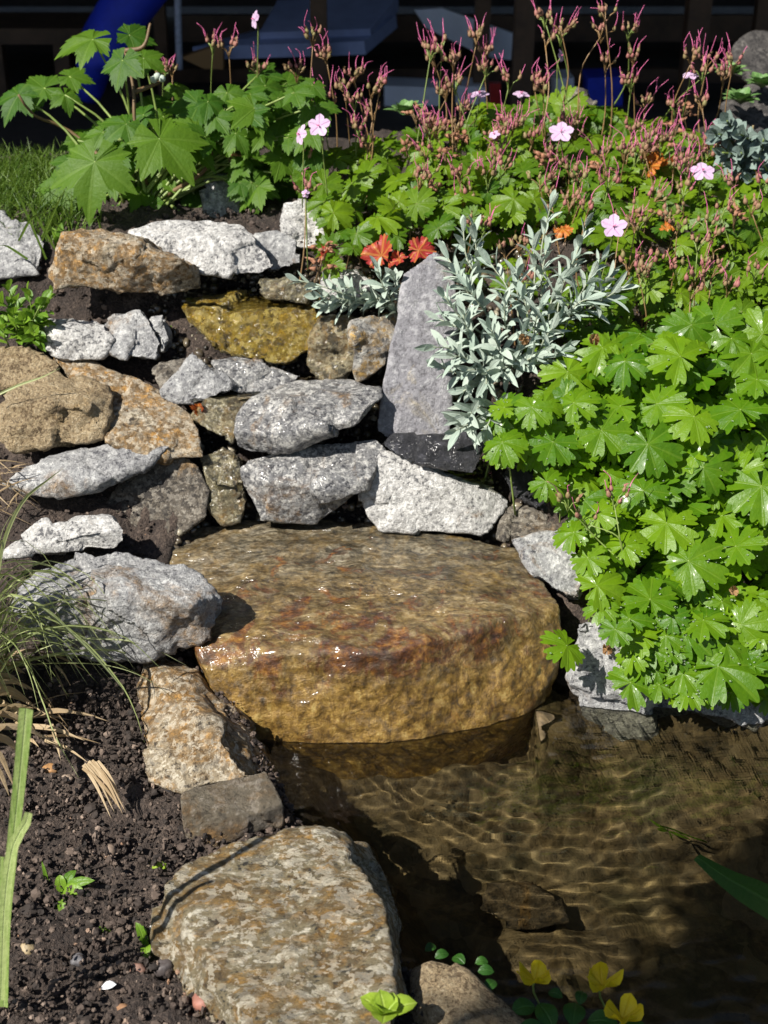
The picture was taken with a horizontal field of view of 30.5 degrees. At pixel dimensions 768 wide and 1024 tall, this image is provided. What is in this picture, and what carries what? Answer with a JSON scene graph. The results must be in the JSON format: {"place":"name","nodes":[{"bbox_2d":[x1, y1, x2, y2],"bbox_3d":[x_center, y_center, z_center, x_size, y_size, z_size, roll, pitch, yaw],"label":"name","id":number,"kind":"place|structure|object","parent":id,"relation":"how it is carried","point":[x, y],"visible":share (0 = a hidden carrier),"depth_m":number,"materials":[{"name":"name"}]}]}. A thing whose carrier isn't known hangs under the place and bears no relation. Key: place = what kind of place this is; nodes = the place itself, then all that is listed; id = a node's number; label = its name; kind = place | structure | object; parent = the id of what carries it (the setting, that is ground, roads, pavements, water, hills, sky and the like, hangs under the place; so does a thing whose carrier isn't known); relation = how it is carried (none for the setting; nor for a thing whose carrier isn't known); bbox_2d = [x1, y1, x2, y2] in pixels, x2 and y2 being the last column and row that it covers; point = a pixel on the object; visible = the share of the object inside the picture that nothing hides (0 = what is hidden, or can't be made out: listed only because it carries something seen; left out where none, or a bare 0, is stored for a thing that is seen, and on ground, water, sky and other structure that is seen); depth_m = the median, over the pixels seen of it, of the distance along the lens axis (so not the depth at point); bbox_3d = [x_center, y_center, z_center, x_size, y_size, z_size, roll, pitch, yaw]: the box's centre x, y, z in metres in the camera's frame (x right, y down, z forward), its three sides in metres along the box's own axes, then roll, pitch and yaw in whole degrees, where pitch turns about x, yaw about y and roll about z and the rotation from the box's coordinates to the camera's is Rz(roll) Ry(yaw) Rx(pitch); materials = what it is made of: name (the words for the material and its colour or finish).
{"place":"outdoors","nodes":[
{"label":"outdoors","id":0,"kind":"place"},
{"bbox_2d":[0,12,139,96],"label":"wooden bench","id":1,"kind":"object","parent":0,"point":[56,30],"visible":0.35,"depth_m":4.69,"materials":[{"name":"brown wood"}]},
{"bbox_2d":[183,287,493,488],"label":"stream water","id":2,"kind":"structure","parent":0,"point":[257,298],"depth_m":2.10,"materials":[{"name":"liquid"}]},
{"bbox_2d":[190,396,249,443],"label":"wet rock","id":3,"kind":"object","parent":2,"relation":"in","point":[218,416],"visible":0.76,"depth_m":2.01,"materials":[{"name":"brown stone"}]},
{"bbox_2d":[190,403,203,415],"bbox_3d":[-0.263,-0.147,2.007,0.019,0.022,0.028,10,30,18],"label":"fallen leaf","id":4,"kind":"object","parent":3,"relation":"on","point":[193,408],"visible":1,"depth_m":2.01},
{"bbox_2d":[211,356,299,392],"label":"granite rock","id":5,"kind":"object","parent":2,"relation":"on","point":[252,375],"visible":0.73,"depth_m":2.06,"materials":[{"name":"stone"}]},
{"bbox_2d":[258,276,314,304],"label":"flat stone","id":6,"kind":"object","parent":2,"relation":"in","point":[276,289],"visible":0.78,"depth_m":2.10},
{"bbox_2d":[320,269,369,298],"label":"granite rock","id":7,"kind":"object","parent":2,"relation":"on","point":[357,275],"visible":0.36,"depth_m":2.13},
{"bbox_2d":[185,647,554,740],"bbox_3d":[0.488,0.511,1.569,1.616,0.189,1.192,0,28,0],"label":"pond bed","id":8,"kind":"object","parent":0,"point":[543,718],"visible":0.01,"depth_m":1.83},
{"bbox_2d":[0,7,767,1023],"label":"ground","id":9,"kind":"structure","parent":0,"point":[74,303],"depth_m":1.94,"materials":[{"name":"soil"}]},
{"bbox_2d":[0,708,32,1007],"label":"iris stem","id":10,"kind":"object","parent":9,"relation":"on","point":[17,828],"visible":1,"depth_m":1.27,"materials":[{"name":"plant"}]},
{"bbox_2d":[0,460,37,522],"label":"dry grass","id":11,"kind":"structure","parent":9,"relation":"on","point":[11,484],"depth_m":1.95,"materials":[{"name":"plant"}]},
{"bbox_2d":[0,210,43,279],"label":"rock","id":12,"kind":"object","parent":9,"relation":"on","point":[13,265],"visible":0.91,"depth_m":2.18,"materials":[{"name":"grey stone"}]},
{"bbox_2d":[20,942,33,954],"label":"pebble","id":13,"kind":"object","parent":9,"relation":"on","point":[24,947],"visible":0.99,"depth_m":1.44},
{"bbox_2d":[0,346,59,391],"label":"tan boulder","id":14,"kind":"object","parent":9,"relation":"on","point":[18,364],"visible":0.68,"depth_m":2.06,"materials":[{"name":"stone"}]},
{"bbox_2d":[0,279,55,351],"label":"bush","id":15,"kind":"object","parent":14,"relation":"on","point":[27,325],"visible":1,"depth_m":2.05,"materials":[{"name":"green plant"}]},
{"bbox_2d":[1,158,66,259],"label":"grass tuft","id":16,"kind":"object","parent":9,"relation":"on","point":[34,231],"visible":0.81,"depth_m":2.13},
{"bbox_2d":[42,862,49,882],"bbox_3d":[-0.366,0.398,1.532,0.009,0.042,0.016,0,28,0],"label":"seedling","id":17,"kind":"object","parent":9,"relation":"on","point":[45,874],"visible":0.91,"depth_m":1.52,"materials":[{"name":"green plant"}]},
{"bbox_2d":[42,763,57,772],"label":"pebble","id":18,"kind":"object","parent":9,"relation":"on","point":[49,767],"visible":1,"depth_m":1.68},
{"bbox_2d":[0,137,102,247],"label":"lawn grass","id":19,"kind":"structure","parent":9,"relation":"on","point":[27,167],"depth_m":2.30,"materials":[{"name":"plant"}]},
{"bbox_2d":[0,369,115,453],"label":"tan boulder","id":20,"kind":"object","parent":9,"relation":"on","point":[51,410],"visible":0.98,"depth_m":1.98,"materials":[{"name":"stone"}]},
{"bbox_2d":[0,369,57,394],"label":"grass","id":21,"kind":"structure","parent":20,"relation":"on","point":[13,387],"depth_m":1.95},
{"bbox_2d":[52,222,63,246],"bbox_3d":[-0.506,-0.425,2.203,0.029,0.053,0.020,0,28,0],"label":"seedling","id":22,"kind":"object","parent":9,"relation":"on","point":[59,231],"visible":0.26,"depth_m":2.20,"materials":[{"name":"green plant"}]},
{"bbox_2d":[2,514,122,559],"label":"granite rock","id":23,"kind":"object","parent":9,"relation":"on","point":[45,536],"visible":1,"depth_m":1.89,"materials":[{"name":"stone"}]},
{"bbox_2d":[62,774,73,782],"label":"pebble","id":24,"kind":"object","parent":9,"relation":"on","point":[70,778],"visible":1,"depth_m":1.67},
{"bbox_2d":[55,870,94,910],"bbox_3d":[-0.338,0.409,1.517,0.044,0.033,0.036,-23,35,-36],"label":"seedling","id":25,"kind":"object","parent":9,"relation":"on","point":[66,880],"visible":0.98,"depth_m":1.52,"materials":[{"name":"green plant"}]},
{"bbox_2d":[70,952,85,966],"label":"pebble","id":26,"kind":"object","parent":9,"relation":"on","point":[76,959],"visible":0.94,"depth_m":1.43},
{"bbox_2d":[42,318,114,361],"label":"granite rock","id":27,"kind":"object","parent":9,"relation":"on","point":[71,339],"visible":0.92,"depth_m":2.06,"materials":[{"name":"stone"}]},
{"bbox_2d":[2,444,168,499],"bbox_3d":[-0.418,-0.061,1.981,0.233,0.067,0.096,0,28,0],"label":"granite rock","id":28,"kind":"object","parent":9,"relation":"on","point":[93,470],"visible":0.93,"depth_m":1.96,"materials":[{"name":"stone"}]},
{"bbox_2d":[0,469,181,794],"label":"grass tuft","id":29,"kind":"object","parent":9,"relation":"on","point":[10,692],"visible":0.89,"depth_m":1.70,"materials":[{"name":"plant"}]},
{"bbox_2d":[82,760,124,814],"bbox_3d":[-0.319,0.314,1.603,0.024,0.030,0.074,-20,34,-33],"label":"straw bundle","id":30,"kind":"object","parent":9,"relation":"on","point":[93,770],"visible":1,"depth_m":1.60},
{"bbox_2d":[98,926,109,933],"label":"seedling","id":31,"kind":"object","parent":9,"relation":"on","point":[106,929],"visible":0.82,"depth_m":1.48,"materials":[{"name":"green plant"}]},
{"bbox_2d":[102,980,115,988],"bbox_3d":[-0.272,0.468,1.391,0.015,0.003,0.009,0,28,0],"label":"shell fragment","id":32,"kind":"object","parent":9,"relation":"on","point":[109,984],"visible":1,"depth_m":1.39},
{"bbox_2d":[102,844,116,858],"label":"pebble","id":33,"kind":"object","parent":9,"relation":"on","point":[112,850],"visible":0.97,"depth_m":1.56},
{"bbox_2d":[6,552,222,663],"bbox_3d":[-0.339,0.117,1.809,0.275,0.130,0.157,0,28,0],"label":"granite rock","id":34,"kind":"object","parent":9,"relation":"on","point":[157,608],"visible":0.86,"depth_m":1.75,"materials":[{"name":"stone"}]},
{"bbox_2d":[116,1003,126,1009],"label":"pebble","id":35,"kind":"object","parent":9,"relation":"on","point":[121,1005],"visible":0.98,"depth_m":1.38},
{"bbox_2d":[48,228,200,295],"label":"ochre block","id":36,"kind":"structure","parent":9,"relation":"on","point":[116,262],"depth_m":2.07,"materials":[{"name":"orange stone"}]},
{"bbox_2d":[53,357,202,464],"bbox_3d":[-0.373,-0.154,2.050,0.143,0.112,0.290,-16,32,-27],"label":"diagonal rock","id":37,"kind":"object","parent":9,"relation":"on","point":[148,419],"visible":0.79,"depth_m":2.00,"materials":[{"name":"orange stone"}]},
{"bbox_2d":[104,309,160,360],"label":"granite rock","id":38,"kind":"object","parent":9,"relation":"on","point":[132,332],"visible":0.84,"depth_m":2.08,"materials":[{"name":"stone"}]},
{"bbox_2d":[130,963,145,972],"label":"pebble","id":39,"kind":"object","parent":9,"relation":"on","point":[140,967],"visible":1,"depth_m":1.42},
{"bbox_2d":[135,923,150,957],"bbox_3d":[-0.249,0.444,1.454,0.011,0.036,0.042,-10,30,-18],"label":"seedling","id":40,"kind":"object","parent":9,"relation":"on","point":[141,931],"visible":1,"depth_m":1.45,"materials":[{"name":"green plant"}]},
{"bbox_2d":[107,458,209,535],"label":"dark rock","id":41,"kind":"object","parent":9,"relation":"on","point":[179,488],"visible":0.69,"depth_m":1.99,"materials":[{"name":"brown stone"}]},
{"bbox_2d":[152,861,166,868],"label":"seedling","id":42,"kind":"object","parent":9,"relation":"on","point":[158,864],"visible":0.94,"depth_m":1.55,"materials":[{"name":"green plant"}]},
{"bbox_2d":[149,315,173,352],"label":"rock","id":43,"kind":"object","parent":9,"relation":"on","point":[160,327],"visible":0.89,"depth_m":2.09,"materials":[{"name":"grey stone"}]},
{"bbox_2d":[154,959,172,978],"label":"pebble","id":44,"kind":"object","parent":9,"relation":"on","point":[165,965],"visible":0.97,"depth_m":1.42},
{"bbox_2d":[0,23,341,225],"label":"anemone plant","id":45,"kind":"object","parent":9,"relation":"on","point":[194,144],"visible":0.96,"depth_m":2.26,"materials":[{"name":"green plant"}]},
{"bbox_2d":[159,352,239,405],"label":"granite rock","id":46,"kind":"object","parent":9,"relation":"on","point":[194,376],"visible":0.94,"depth_m":2.03,"materials":[{"name":"stone"}]},
{"bbox_2d":[192,993,206,1011],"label":"pebble","id":47,"kind":"object","parent":9,"relation":"on","point":[198,1002],"visible":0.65,"depth_m":1.38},
{"bbox_2d":[128,220,272,279],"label":"granite rock","id":48,"kind":"object","parent":9,"relation":"on","point":[224,250],"visible":0.87,"depth_m":2.12,"materials":[{"name":"stone"}]},
{"bbox_2d":[136,657,267,793],"bbox_3d":[-0.226,0.279,1.744,0.170,0.125,0.253,0,28,0],"label":"leaning stone","id":49,"kind":"object","parent":9,"relation":"on","point":[197,738],"visible":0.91,"depth_m":1.68,"materials":[{"name":"orange stone"}]},
{"bbox_2d":[199,173,240,217],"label":"dark rock","id":50,"kind":"object","parent":9,"relation":"on","point":[214,197],"visible":0.51,"depth_m":2.30,"materials":[{"name":"grey stone"}]},
{"bbox_2d":[180,771,284,848],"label":"flat block","id":51,"kind":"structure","parent":9,"relation":"on","point":[228,809],"depth_m":1.59,"materials":[{"name":"stone"}]},
{"bbox_2d":[181,289,318,365],"bbox_3d":[-0.200,-0.281,2.123,0.213,0.093,0.142,0,28,0],"label":"golden rock","id":52,"kind":"object","parent":9,"relation":"on","point":[270,336],"visible":0.87,"depth_m":2.09,"materials":[{"name":"stone"}]},
{"bbox_2d":[252,230,299,271],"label":"granite rock","id":53,"kind":"object","parent":9,"relation":"on","point":[278,247],"visible":0.81,"depth_m":2.18,"materials":[{"name":"stone"}]},
{"bbox_2d":[150,824,408,1023],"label":"gneiss boulder","id":54,"kind":"object","parent":9,"relation":"on","point":[302,924],"visible":0.95,"depth_m":1.40,"materials":[{"name":"stone"}]},
{"bbox_2d":[360,990,416,1023],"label":"creeping plant","id":55,"kind":"object","parent":54,"relation":"on","point":[382,1006],"visible":1,"depth_m":1.31,"materials":[{"name":"green plant"}]},
{"bbox_2d":[155,10,419,315],"bbox_3d":[-0.101,-0.580,2.327,0.365,0.478,0.725,-12,30,-22],"label":"geranium plant","id":56,"kind":"object","parent":9,"relation":"on","point":[359,188],"visible":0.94,"depth_m":2.21,"materials":[{"name":"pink plant"}]},
{"bbox_2d":[279,199,324,248],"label":"upright stone","id":57,"kind":"object","parent":9,"relation":"on","point":[292,222],"visible":0.52,"depth_m":2.22,"materials":[{"name":"stone"}]},
{"bbox_2d":[148,250,535,547],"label":"stream gravel","id":58,"kind":"structure","parent":9,"relation":"on","point":[253,278],"depth_m":2.12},
{"bbox_2d":[152,358,185,387],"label":"wet rock","id":59,"kind":"object","parent":58,"relation":"on","point":[163,372],"visible":0.59,"depth_m":2.05,"materials":[{"name":"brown stone"}]},
{"bbox_2d":[285,255,402,323],"bbox_3d":[-0.048,-0.325,2.042,0.188,0.107,0.073,0,28,0],"label":"silver plant","id":60,"kind":"object","parent":9,"relation":"on","point":[352,303],"visible":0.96,"depth_m":2.04,"materials":[{"name":"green plant"}]},
{"bbox_2d":[170,519,561,743],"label":"stone slab","id":61,"kind":"structure","parent":9,"relation":"on","point":[327,631],"depth_m":1.81,"materials":[{"name":"stone"}]},
{"bbox_2d":[200,447,246,526],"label":"wet rock","id":62,"kind":"object","parent":61,"relation":"on","point":[222,466],"visible":0.98,"depth_m":1.99,"materials":[{"name":"brown stone"}]},
{"bbox_2d":[240,440,385,524],"bbox_3d":[-0.100,-0.039,2.005,0.205,0.126,0.130,0,28,0],"label":"granite rock","id":63,"kind":"object","parent":61,"relation":"on","point":[313,484],"visible":0.96,"depth_m":1.97,"materials":[{"name":"stone"}]},
{"bbox_2d":[234,379,382,454],"bbox_3d":[-0.106,-0.136,2.014,0.209,0.091,0.158,0,28,0],"label":"granite rock","id":64,"kind":"object","parent":63,"relation":"on","point":[293,417],"visible":1,"depth_m":1.96,"materials":[{"name":"stone"}]},
{"bbox_2d":[306,314,353,379],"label":"wet rock","id":65,"kind":"object","parent":64,"relation":"on","point":[330,354],"visible":0.84,"depth_m":2.06,"materials":[{"name":"brown stone"}]},
{"bbox_2d":[347,314,396,381],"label":"angular rock","id":66,"kind":"object","parent":64,"relation":"on","point":[369,339],"visible":0.97,"depth_m":2.04,"materials":[{"name":"stone"}]},
{"bbox_2d":[358,450,507,535],"bbox_3d":[0.072,-0.028,2.005,0.217,0.129,0.100,0,28,0],"label":"granite rock","id":67,"kind":"object","parent":61,"relation":"on","point":[403,495],"visible":0.93,"depth_m":1.97,"materials":[{"name":"stone"}]},
{"bbox_2d":[383,431,484,472],"bbox_3d":[0.070,-0.087,1.976,0.143,0.054,0.076,0,28,0],"label":"black slate","id":68,"kind":"object","parent":67,"relation":"on","point":[430,450],"visible":0.84,"depth_m":1.96,"materials":[{"name":"stone"}]},
{"bbox_2d":[378,252,457,436],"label":"slate slab","id":69,"kind":"structure","parent":68,"relation":"on","point":[417,398],"depth_m":2.01,"materials":[{"name":"stone"}]},
{"bbox_2d":[0,0,767,155],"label":"roofed terrace","id":70,"kind":"structure","parent":9,"relation":"on","point":[399,50],"depth_m":4.95,"materials":[{"name":"brown wood"}]},
{"bbox_2d":[75,0,166,103],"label":"blue tube","id":71,"kind":"object","parent":70,"relation":"on","point":[111,17],"visible":0.52,"depth_m":4.21,"materials":[{"name":"blue plastic"}]},
{"bbox_2d":[174,0,182,69],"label":"pole","id":72,"kind":"object","parent":70,"relation":"on","point":[178,32],"visible":0.96,"depth_m":4.31,"materials":[{"name":"metal"}]},
{"bbox_2d":[182,41,224,68],"bbox_3d":[-0.564,-1.421,4.375,0.131,0.076,0.060,0,28,0],"label":"cardboard box","id":73,"kind":"object","parent":70,"relation":"on","point":[202,58],"visible":0.9,"depth_m":4.35,"materials":[{"name":"beige cardboard"}]},
{"bbox_2d":[192,15,396,58],"bbox_3d":[-0.277,-1.516,4.490,0.640,0.097,0.251,0,28,0],"label":"cushion","id":74,"kind":"object","parent":70,"relation":"on","point":[343,45],"visible":0.65,"depth_m":4.39,"materials":[{"name":"fabric"}]},
{"bbox_2d":[259,0,398,38],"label":"cushion","id":75,"kind":"object","parent":74,"relation":"on","point":[285,18],"visible":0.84,"depth_m":4.50,"materials":[{"name":"fabric"}]},
{"bbox_2d":[384,77,438,105],"bbox_3d":[0.092,-1.385,4.671,0.183,0.089,0.150,0,28,0],"label":"storage crate","id":76,"kind":"object","parent":70,"relation":"on","point":[397,89],"visible":0.6,"depth_m":4.60,"materials":[{"name":"plastic"}]},
{"bbox_2d":[414,7,512,59],"bbox_3d":[0.266,-1.601,4.710,0.330,0.166,0.020,0,28,0],"label":"leaning board","id":77,"kind":"object","parent":70,"relation":"on","point":[455,25],"visible":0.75,"depth_m":4.69,"materials":[{"name":"wood"}]},
{"bbox_2d":[454,77,485,104],"bbox_3d":[0.286,-1.391,4.691,0.102,0.089,0.150,0,28,0],"label":"storage crate","id":78,"kind":"object","parent":70,"relation":"on","point":[471,89],"visible":0.35,"depth_m":4.62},
{"bbox_2d":[489,81,500,104],"bbox_3d":[0.356,-1.335,4.517,0.039,0.087,0.030,0,28,0],"label":"red can","id":79,"kind":"object","parent":70,"relation":"on","point":[494,91],"visible":0.65,"depth_m":4.50,"materials":[{"name":"metal"}]},
{"bbox_2d":[551,69,573,92],"bbox_3d":[0.597,-1.417,4.711,0.067,0.100,0.150,0,28,0],"label":"storage crate","id":80,"kind":"object","parent":70,"relation":"on","point":[563,72],"visible":0.35,"depth_m":4.65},
{"bbox_2d":[582,68,622,105],"bbox_3d":[0.723,-1.408,4.659,0.120,0.096,0.150,0,28,0],"label":"blue box","id":81,"kind":"object","parent":70,"relation":"on","point":[593,81],"visible":0.7,"depth_m":4.60,"materials":[{"name":"plastic"}]},
{"bbox_2d":[383,99,421,115],"bbox_3d":[0.036,-0.733,2.555,0.075,0.026,0.063,-13,31,-23],"label":"houseleek","id":82,"kind":"object","parent":9,"relation":"on","point":[405,105],"visible":0.76,"depth_m":2.55,"materials":[{"name":"green plant"}]},
{"bbox_2d":[319,0,674,370],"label":"geranium plant","id":83,"kind":"object","parent":9,"relation":"on","point":[515,138],"visible":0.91,"depth_m":2.25,"materials":[{"name":"green plant"}]},
{"bbox_2d":[414,189,638,452],"bbox_3d":[0.162,-0.276,1.978,0.340,0.311,0.250,-19,33,-31],"label":"silver plant","id":84,"kind":"object","parent":9,"relation":"on","point":[489,345],"visible":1,"depth_m":1.96,"materials":[{"name":"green plant"}]},
{"bbox_2d":[518,333,528,344],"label":"fallen leaf","id":85,"kind":"object","parent":84,"relation":"on","point":[522,338],"visible":1,"depth_m":1.89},
{"bbox_2d":[495,505,561,543],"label":"muddy stone","id":86,"kind":"object","parent":9,"relation":"on","point":[525,520],"visible":0.59,"depth_m":1.98,"materials":[{"name":"stone"}]},
{"bbox_2d":[502,468,547,512],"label":"dark rock","id":87,"kind":"object","parent":86,"relation":"on","point":[521,480],"visible":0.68,"depth_m":1.99,"materials":[{"name":"black stone"}]},
{"bbox_2d":[512,530,582,599],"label":"granite rock","id":88,"kind":"object","parent":9,"relation":"on","point":[542,558],"visible":0.74,"depth_m":1.91,"materials":[{"name":"stone"}]},
{"bbox_2d":[548,87,597,113],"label":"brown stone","id":89,"kind":"object","parent":9,"relation":"on","point":[589,100],"visible":0.11,"depth_m":2.56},
{"bbox_2d":[477,297,767,715],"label":"geranium plant","id":90,"kind":"object","parent":9,"relation":"on","point":[678,445],"visible":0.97,"depth_m":1.87,"materials":[{"name":"green plant"}]},
{"bbox_2d":[589,333,599,344],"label":"fallen leaf","id":91,"kind":"object","parent":90,"relation":"on","point":[596,338],"visible":1,"depth_m":1.89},
{"bbox_2d":[729,585,738,595],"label":"fallen leaf","id":92,"kind":"object","parent":90,"relation":"on","point":[734,591],"visible":1,"depth_m":1.82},
{"bbox_2d":[565,614,767,725],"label":"bank boulder","id":93,"kind":"object","parent":9,"relation":"on","point":[589,685],"visible":0.16,"depth_m":1.85,"materials":[{"name":"grey stone"}]},
{"bbox_2d":[602,644,612,654],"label":"fallen leaf","id":94,"kind":"object","parent":93,"relation":"on","point":[607,649],"visible":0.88,"depth_m":1.82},
{"bbox_2d":[577,0,767,353],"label":"geranium plant","id":95,"kind":"object","parent":9,"relation":"on","point":[687,176],"visible":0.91,"depth_m":2.16,"materials":[{"name":"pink plant"}]},
{"bbox_2d":[704,109,767,197],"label":"blue spurge","id":96,"kind":"object","parent":9,"relation":"on","point":[747,153],"visible":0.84,"depth_m":2.22,"materials":[{"name":"grey plant"}]},
{"bbox_2d":[718,84,767,132],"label":"mound rock","id":97,"kind":"object","parent":9,"relation":"on","point":[755,113],"visible":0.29,"depth_m":2.55,"materials":[{"name":"stone"}]},
{"bbox_2d":[714,60,750,74],"bbox_3d":[0.658,-0.840,2.668,0.070,0.028,0.082,0,28,0],"label":"houseleek","id":98,"kind":"object","parent":97,"relation":"on","point":[737,70],"visible":0.45,"depth_m":2.66,"materials":[{"name":"green plant"}]},
{"bbox_2d":[722,87,759,103],"bbox_3d":[0.634,-0.738,2.497,0.070,0.028,0.076,0,28,0],"label":"houseleek","id":99,"kind":"object","parent":97,"relation":"on","point":[741,96],"visible":0.96,"depth_m":2.49,"materials":[{"name":"green plant"}]},
{"bbox_2d":[745,72,767,87],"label":"houseleek","id":100,"kind":"object","parent":97,"relation":"on","point":[759,80],"visible":1,"depth_m":2.53,"materials":[{"name":"green plant"}]},
{"bbox_2d":[727,30,767,82],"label":"grey boulder","id":101,"kind":"object","parent":9,"relation":"on","point":[755,54],"visible":0.59,"depth_m":2.81,"materials":[{"name":"stone"}]},
{"bbox_2d":[259,681,767,1023],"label":"water","id":102,"kind":"structure","parent":0,"point":[573,844],"depth_m":1.63,"materials":[{"name":"liquid"}]},
{"bbox_2d":[408,961,524,1023],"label":"pond boulder","id":103,"kind":"object","parent":102,"relation":"on","point":[455,993],"visible":0.95,"depth_m":1.36,"materials":[{"name":"beige stone"}]},
{"bbox_2d":[425,942,643,1023],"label":"marsh plant","id":104,"kind":"object","parent":102,"relation":"on","point":[631,1011],"visible":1,"depth_m":1.37,"materials":[{"name":"green plant"}]},
{"bbox_2d":[694,854,767,919],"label":"leaf blade","id":105,"kind":"object","parent":102,"relation":"on","point":[750,893],"visible":1,"depth_m":1.51,"materials":[{"name":"plant"}]}
]}

